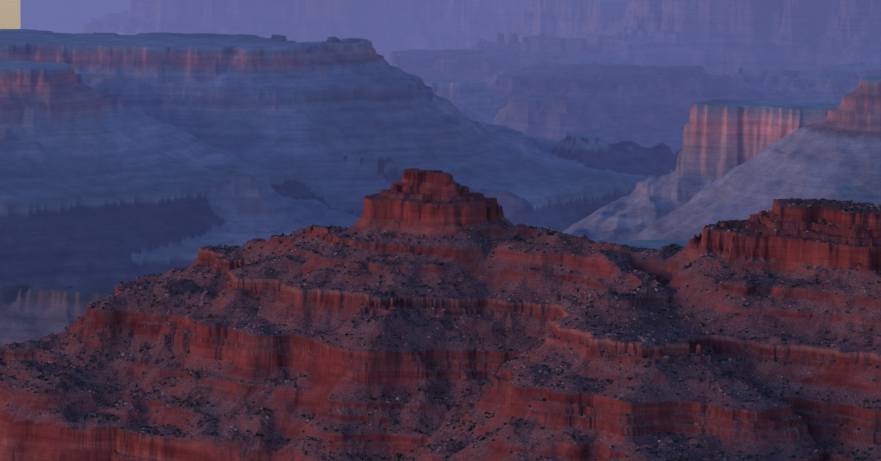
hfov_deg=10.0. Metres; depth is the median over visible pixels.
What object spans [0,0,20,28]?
sky
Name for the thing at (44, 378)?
shrubs
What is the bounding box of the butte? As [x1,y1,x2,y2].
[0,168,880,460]
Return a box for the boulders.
[0,169,880,460]
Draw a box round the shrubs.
[0,170,880,460]
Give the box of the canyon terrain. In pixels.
[0,0,880,346]
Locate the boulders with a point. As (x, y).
(478, 341)
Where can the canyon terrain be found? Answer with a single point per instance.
(138, 138)

